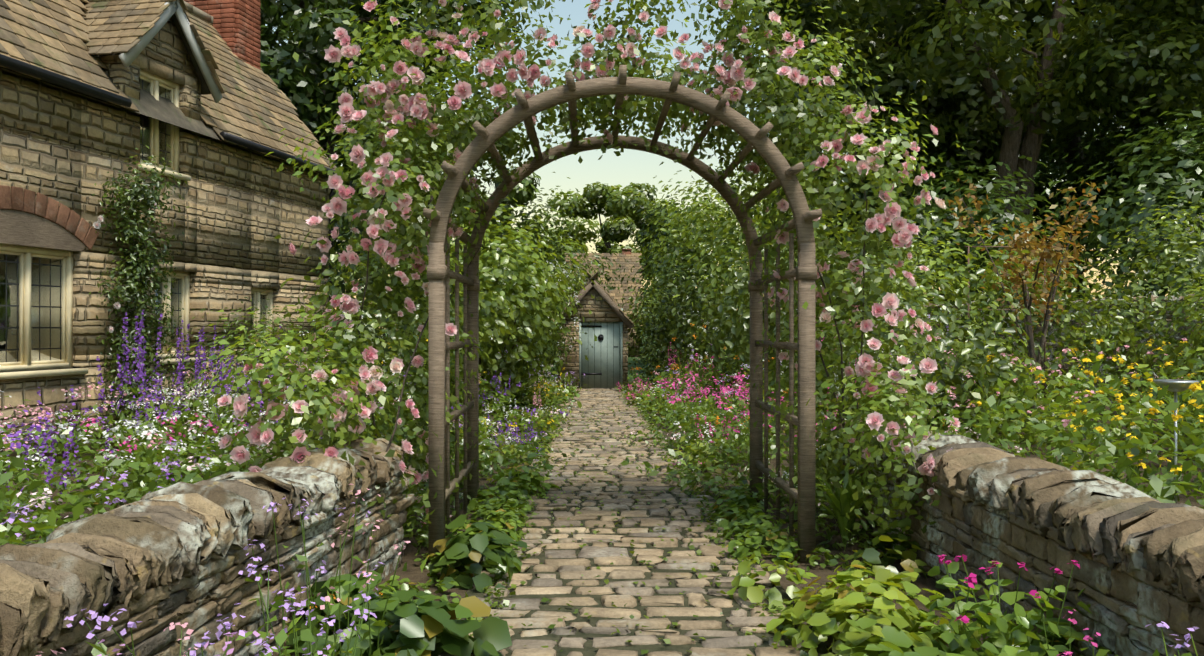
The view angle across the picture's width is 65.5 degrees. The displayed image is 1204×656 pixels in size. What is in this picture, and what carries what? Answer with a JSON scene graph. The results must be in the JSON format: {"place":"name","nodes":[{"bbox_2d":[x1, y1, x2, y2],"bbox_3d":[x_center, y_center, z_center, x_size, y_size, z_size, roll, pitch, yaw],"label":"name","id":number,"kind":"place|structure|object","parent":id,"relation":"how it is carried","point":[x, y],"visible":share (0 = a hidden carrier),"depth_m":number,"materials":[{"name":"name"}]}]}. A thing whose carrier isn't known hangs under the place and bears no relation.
{"place":"outdoors","nodes":[
{"label":"outdoors","id":0,"kind":"place"},
{"bbox_2d":[259,0,527,292],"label":"tree","id":1,"kind":"object","parent":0,"point":[297,88],"depth_m":25.51,"materials":[{"name":"green plant"}]},
{"bbox_2d":[81,144,1066,454],"bbox_3d":[-0.062,-1.783,18.524,11.401,6.404,20.939,0,0,-1],"label":"shrub","id":2,"kind":"object","parent":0,"point":[511,278],"depth_m":13.23,"materials":[{"name":"green plant"}]},
{"bbox_2d":[557,271,633,323],"bbox_3d":[-0.220,-0.658,21.610,1.820,1.188,2.652,0,0,-1],"label":"porch bargeboard","id":3,"kind":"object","parent":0,"point":[593,277],"depth_m":20.39,"materials":[{"name":"brown wood"}]},
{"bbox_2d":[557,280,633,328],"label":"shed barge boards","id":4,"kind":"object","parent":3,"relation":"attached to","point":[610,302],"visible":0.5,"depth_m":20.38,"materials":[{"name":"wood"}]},
{"bbox_2d":[0,381,1203,655],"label":"bed soil","id":5,"kind":"structure","parent":0,"point":[414,571],"depth_m":6.18,"materials":[{"name":"brown soil"}]},
{"bbox_2d":[0,388,264,545],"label":"phlox","id":6,"kind":"object","parent":5,"relation":"on","point":[112,491],"depth_m":5.23,"materials":[{"name":"plant"}]},
{"bbox_2d":[0,18,330,472],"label":"cottage walls","id":7,"kind":"structure","parent":5,"relation":"on","point":[232,221],"depth_m":10.82,"materials":[{"name":"beige stone"}]},
{"bbox_2d":[0,209,85,250],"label":"panel","id":8,"kind":"object","parent":7,"relation":"in","point":[22,228],"visible":1,"depth_m":9.03,"materials":[{"name":"grey stone"}]},
{"bbox_2d":[0,185,98,249],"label":"brick arch","id":9,"kind":"structure","parent":7,"relation":"in","point":[65,217],"depth_m":9.20,"materials":[{"name":"brown brick"}]},
{"bbox_2d":[0,69,278,379],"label":"window frames","id":10,"kind":"structure","parent":7,"relation":"in","point":[23,365],"depth_m":9.63,"materials":[{"name":"beige wood"}]},
{"bbox_2d":[0,79,265,361],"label":"window panes","id":11,"kind":"structure","parent":10,"relation":"in","point":[46,308],"depth_m":9.39,"materials":[{"name":"glass"}]},
{"bbox_2d":[0,0,336,175],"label":"cottage roof","id":12,"kind":"structure","parent":7,"relation":"on","point":[74,39],"depth_m":10.78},
{"bbox_2d":[184,0,260,68],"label":"chimney","id":13,"kind":"object","parent":12,"relation":"on","point":[236,24],"visible":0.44,"depth_m":14.54,"materials":[{"name":"red brick"}]},
{"bbox_2d":[119,0,222,102],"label":"dormer barge boards","id":14,"kind":"object","parent":7,"relation":"attached to","point":[133,53],"visible":0.92,"depth_m":10.95,"materials":[{"name":"grey paint"}]},
{"bbox_2d":[0,54,342,314],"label":"cottage gutters","id":15,"kind":"object","parent":7,"relation":"attached to","point":[49,76],"visible":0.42,"depth_m":9.55,"materials":[{"name":"black metal"}]},
{"bbox_2d":[19,476,415,655],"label":"garden wall","id":16,"kind":"structure","parent":5,"relation":"on","point":[205,596],"depth_m":3.59,"materials":[{"name":"stone"}]},
{"bbox_2d":[0,438,404,655],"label":"wall coping stones","id":17,"kind":"object","parent":16,"relation":"on","point":[127,553],"visible":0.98,"depth_m":3.12,"materials":[{"name":"stone"}]},
{"bbox_2d":[149,0,989,573],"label":"rose arch","id":18,"kind":"object","parent":5,"relation":"on","point":[421,146],"depth_m":5.70,"materials":[{"name":"green plant"}]},
{"bbox_2d":[0,339,1203,655],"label":"broad leaf plants","id":19,"kind":"object","parent":5,"relation":"on","point":[424,623],"visible":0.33,"depth_m":3.90,"materials":[{"name":"green plant"}]},
{"bbox_2d":[0,309,1203,655],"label":"bed flowers","id":20,"kind":"object","parent":5,"relation":"on","point":[972,579],"visible":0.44,"depth_m":5.48,"materials":[{"name":"plant"}]},
{"bbox_2d":[0,314,1203,655],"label":"perennial foliage","id":21,"kind":"object","parent":5,"relation":"on","point":[842,504],"visible":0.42,"depth_m":7.43,"materials":[{"name":"green plant"}]},
{"bbox_2d":[358,150,873,554],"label":"rose canes","id":22,"kind":"object","parent":5,"relation":"on","point":[398,412],"visible":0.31,"depth_m":5.81,"materials":[{"name":"plant"}]},
{"bbox_2d":[422,65,822,562],"bbox_3d":[0.106,-0.058,6.213,2.248,2.840,1.910,0,0,-1],"label":"garden arch","id":23,"kind":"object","parent":5,"relation":"on","point":[440,273],"visible":0.83,"depth_m":5.41,"materials":[{"name":"brown wood"}]},
{"bbox_2d":[454,388,810,655],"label":"path cobbles","id":24,"kind":"object","parent":5,"relation":"on","point":[600,553],"visible":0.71,"depth_m":5.36,"materials":[{"name":"beige stone"}]},
{"bbox_2d":[438,389,832,655],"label":"path bedding","id":25,"kind":"object","parent":5,"relation":"on","point":[588,649],"depth_m":4.73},
{"bbox_2d":[470,405,808,655],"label":"path moss and weeds","id":26,"kind":"object","parent":25,"relation":"on","point":[606,581],"visible":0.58,"depth_m":6.05,"materials":[{"name":"green plant"}]},
{"bbox_2d":[83,495,1197,655],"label":"flower stems","id":27,"kind":"object","parent":5,"relation":"on","point":[309,643],"visible":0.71,"depth_m":3.25,"materials":[{"name":"green plant"}]},
{"bbox_2d":[90,309,1203,504],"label":"flower spikes","id":28,"kind":"object","parent":5,"relation":"on","point":[1100,429],"depth_m":8.20,"materials":[{"name":"purple plant"}]},
{"bbox_2d":[401,453,914,563],"bbox_3d":[0.181,1.164,6.478,3.551,0.424,2.502,0,0,-1],"label":"ground cover","id":29,"kind":"object","parent":5,"relation":"on","point":[737,516],"visible":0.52,"depth_m":6.11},
{"bbox_2d":[416,458,904,532],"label":"flowers","id":30,"kind":"object","parent":29,"relation":"on","point":[819,504],"visible":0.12,"depth_m":6.11,"materials":[{"name":"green plant"}]},
{"bbox_2d":[775,192,1203,435],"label":"shrub foliage","id":31,"kind":"object","parent":5,"relation":"on","point":[1167,262],"visible":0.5,"depth_m":13.27,"materials":[{"name":"green plant"}]},
{"bbox_2d":[964,244,1045,419],"bbox_3d":[5.272,0.137,12.200,1.100,2.450,0.024,0,0,-1],"label":"wooden trellis","id":32,"kind":"object","parent":5,"relation":"on","point":[969,309],"visible":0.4,"depth_m":12.20,"materials":[{"name":"wood"}]},
{"bbox_2d":[839,445,1203,655],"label":"garden wall","id":33,"kind":"structure","parent":5,"relation":"on","point":[1125,608],"depth_m":3.79,"materials":[{"name":"stone"}]},
{"bbox_2d":[836,418,1203,606],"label":"wall coping stones","id":34,"kind":"object","parent":33,"relation":"on","point":[1096,515],"visible":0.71,"depth_m":3.68,"materials":[{"name":"stone"}]},
{"bbox_2d":[941,177,1106,416],"bbox_3d":[5.096,-0.269,11.063,1.774,3.267,1.903,0,0,-1],"label":"bronze tree","id":35,"kind":"object","parent":5,"relation":"on","point":[1033,245],"depth_m":11.04,"materials":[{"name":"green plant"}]},
{"bbox_2d":[1153,379,1198,502],"bbox_3d":[3.415,0.836,5.574,0.240,1.052,0.240,0,0,-1],"label":"bath","id":36,"kind":"object","parent":5,"relation":"on","point":[1176,385],"visible":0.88,"depth_m":5.55,"materials":[{"name":"stone"}]},
{"bbox_2d":[622,249,631,254],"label":"house chimney","id":37,"kind":"object","parent":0,"point":[624,252],"visible":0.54,"depth_m":46.73,"materials":[{"name":"brown brick"}]},
{"bbox_2d":[265,0,1186,329],"label":"sky","id":38,"kind":"structure","parent":0,"point":[634,166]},
{"bbox_2d":[382,331,1192,411],"bbox_3d":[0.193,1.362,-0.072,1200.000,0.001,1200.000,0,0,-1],"label":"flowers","id":39,"kind":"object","parent":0,"point":[633,365],"depth_m":30.74,"materials":[{"name":"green plant"}]},
{"bbox_2d":[260,0,453,252],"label":"tree","id":40,"kind":"object","parent":39,"relation":"on","point":[364,14],"depth_m":32.28,"materials":[{"name":"green plant"}]},
{"bbox_2d":[336,89,540,274],"bbox_3d":[-4.414,-2.350,24.810,5.623,7.711,6.230,0,0,-1],"label":"low tree","id":41,"kind":"object","parent":39,"relation":"on","point":[522,191],"depth_m":23.95,"materials":[{"name":"plant"}]},
{"bbox_2d":[558,286,627,388],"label":"shed walls","id":42,"kind":"structure","parent":39,"relation":"on","point":[601,309],"depth_m":20.52,"materials":[{"name":"brown stone"}]},
{"bbox_2d":[579,309,622,388],"bbox_3d":[-0.025,0.467,20.597,0.960,1.790,0.100,0,0,-1],"label":"door frame","id":43,"kind":"object","parent":42,"relation":"attached to","point":[621,352],"visible":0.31,"depth_m":20.55,"materials":[{"name":"wood"}]},
{"bbox_2d":[581,322,619,388],"bbox_3d":[-0.026,0.492,20.627,0.860,1.740,0.040,0,0,-1],"label":"shed door","id":44,"kind":"structure","parent":43,"relation":"in","point":[603,356],"depth_m":20.61,"materials":[{"name":"wood"}]},
{"bbox_2d":[582,325,617,374],"bbox_3d":[-0.045,0.487,20.600,0.800,1.090,0.026,0,0,-1],"label":"door hardware","id":45,"kind":"object","parent":44,"relation":"attached to","point":[600,337],"visible":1,"depth_m":20.59,"materials":[{"name":"black metal"}]},
{"bbox_2d":[518,182,713,335],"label":"tree","id":46,"kind":"object","parent":39,"relation":"on","point":[619,206],"depth_m":50.34,"materials":[{"name":"green plant"}]},
{"bbox_2d":[626,314,639,356],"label":"house walls","id":47,"kind":"structure","parent":39,"relation":"on","point":[630,345],"depth_m":43.95,"materials":[{"name":"stone"}]},
{"bbox_2d":[563,253,643,313],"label":"house roof","id":48,"kind":"structure","parent":47,"relation":"on","point":[632,259],"depth_m":45.75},
{"bbox_2d":[333,77,1203,368],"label":"hedge foliage","id":49,"kind":"object","parent":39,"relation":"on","point":[1189,185],"visible":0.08,"depth_m":21.80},
{"bbox_2d":[748,0,1055,279],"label":"tree","id":50,"kind":"object","parent":39,"relation":"on","point":[809,18],"depth_m":28.03,"materials":[{"name":"green plant"}]},
{"bbox_2d":[706,0,1203,283],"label":"forked tree","id":51,"kind":"object","parent":39,"relation":"on","point":[1011,64],"depth_m":26.13,"materials":[{"name":"green plant"}]},
{"bbox_2d":[751,0,1183,301],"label":"tree","id":52,"kind":"object","parent":39,"relation":"on","point":[1046,174],"depth_m":38.26,"materials":[{"name":"green plant"}]},
{"bbox_2d":[746,304,1203,408],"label":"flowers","id":53,"kind":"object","parent":39,"relation":"on","point":[1177,336],"depth_m":16.91,"materials":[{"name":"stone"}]},
{"bbox_2d":[780,294,1203,310],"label":"garden wall coping","id":54,"kind":"object","parent":53,"relation":"on","point":[1180,298],"depth_m":16.42,"materials":[{"name":"stone"}]},
{"bbox_2d":[831,0,1203,299],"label":"tree","id":55,"kind":"object","parent":39,"relation":"on","point":[1051,160],"depth_m":29.97,"materials":[{"name":"green plant"}]},
{"bbox_2d":[1061,0,1203,180],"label":"tree","id":56,"kind":"object","parent":39,"relation":"on","point":[1192,9],"visible":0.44,"depth_m":25.18,"materials":[{"name":"green plant"}]}
]}

